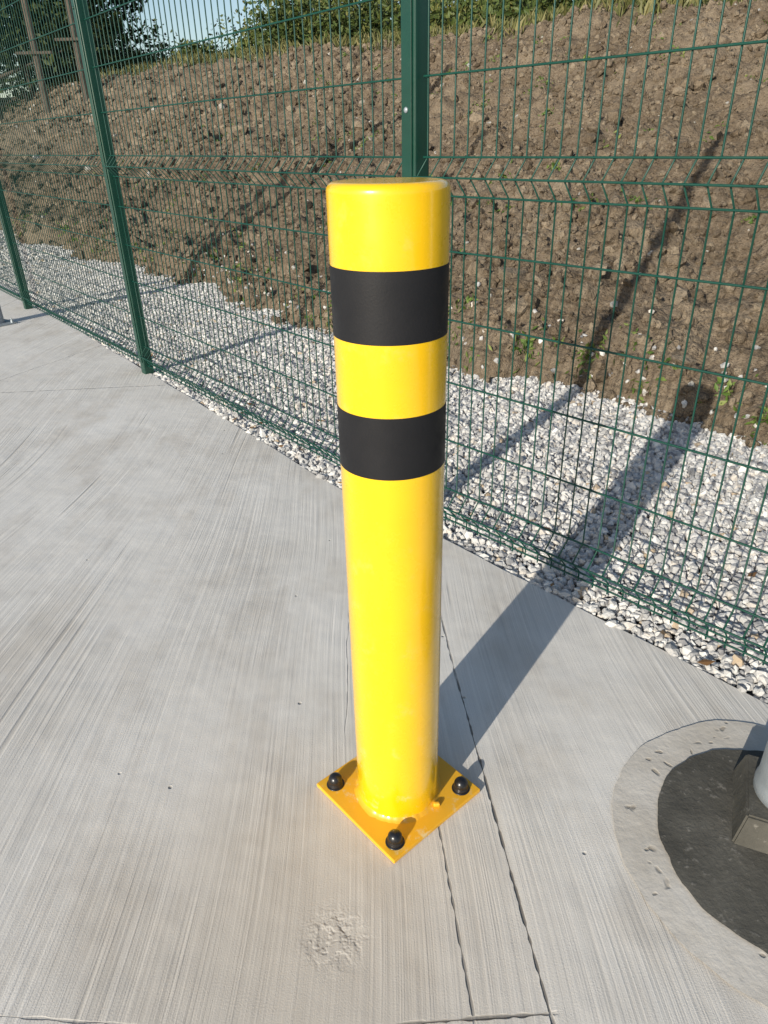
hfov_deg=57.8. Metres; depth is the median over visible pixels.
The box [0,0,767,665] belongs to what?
wire fence
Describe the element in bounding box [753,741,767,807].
shaft
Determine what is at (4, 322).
steel post
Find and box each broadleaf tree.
[0,0,112,119]
[0,1,104,90]
[7,0,148,46]
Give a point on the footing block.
(749, 819)
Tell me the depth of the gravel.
2.96 m
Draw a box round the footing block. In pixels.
[732,754,767,853]
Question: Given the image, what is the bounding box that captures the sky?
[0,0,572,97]
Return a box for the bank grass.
[39,0,756,89]
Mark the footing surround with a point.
(721, 950)
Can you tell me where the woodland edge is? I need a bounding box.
[1,1,179,96]
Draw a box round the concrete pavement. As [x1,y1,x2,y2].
[0,284,767,1023]
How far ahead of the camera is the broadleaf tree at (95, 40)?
22.86 m
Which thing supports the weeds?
on the earth bank
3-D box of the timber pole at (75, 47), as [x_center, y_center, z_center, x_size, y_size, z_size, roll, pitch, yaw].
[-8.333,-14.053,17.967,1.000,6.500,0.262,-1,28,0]
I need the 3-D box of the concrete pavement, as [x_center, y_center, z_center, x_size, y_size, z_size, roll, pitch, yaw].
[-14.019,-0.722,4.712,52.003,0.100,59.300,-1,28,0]
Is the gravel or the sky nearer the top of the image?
the sky
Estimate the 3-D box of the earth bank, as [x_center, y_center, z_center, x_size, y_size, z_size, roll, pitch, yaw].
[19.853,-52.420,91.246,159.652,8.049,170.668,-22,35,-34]
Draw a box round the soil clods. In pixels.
[0,0,767,448]
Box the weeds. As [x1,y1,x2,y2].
[13,20,767,444]
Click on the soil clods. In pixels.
(634, 228)
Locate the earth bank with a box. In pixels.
[0,0,767,444]
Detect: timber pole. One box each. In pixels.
[15,0,52,112]
[54,0,88,101]
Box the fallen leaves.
[109,325,756,665]
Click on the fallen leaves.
(706, 662)
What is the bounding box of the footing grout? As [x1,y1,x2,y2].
[657,749,767,953]
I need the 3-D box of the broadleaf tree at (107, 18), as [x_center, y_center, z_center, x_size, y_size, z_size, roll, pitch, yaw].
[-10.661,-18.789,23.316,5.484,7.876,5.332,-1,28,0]
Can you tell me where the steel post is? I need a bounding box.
[0,306,16,326]
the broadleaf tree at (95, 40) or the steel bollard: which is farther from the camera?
the broadleaf tree at (95, 40)
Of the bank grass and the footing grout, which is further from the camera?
the bank grass
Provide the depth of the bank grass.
12.98 m
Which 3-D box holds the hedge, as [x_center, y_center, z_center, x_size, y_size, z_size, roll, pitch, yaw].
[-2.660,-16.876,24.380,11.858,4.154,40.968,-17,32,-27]
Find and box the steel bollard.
[317,177,479,863]
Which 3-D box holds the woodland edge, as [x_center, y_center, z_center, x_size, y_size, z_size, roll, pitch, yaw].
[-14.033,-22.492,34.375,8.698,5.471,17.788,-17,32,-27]
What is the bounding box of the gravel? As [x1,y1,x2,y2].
[0,230,767,703]
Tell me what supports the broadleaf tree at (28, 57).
on the earth bank
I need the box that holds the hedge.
[97,0,601,70]
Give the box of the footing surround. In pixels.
[612,720,767,1006]

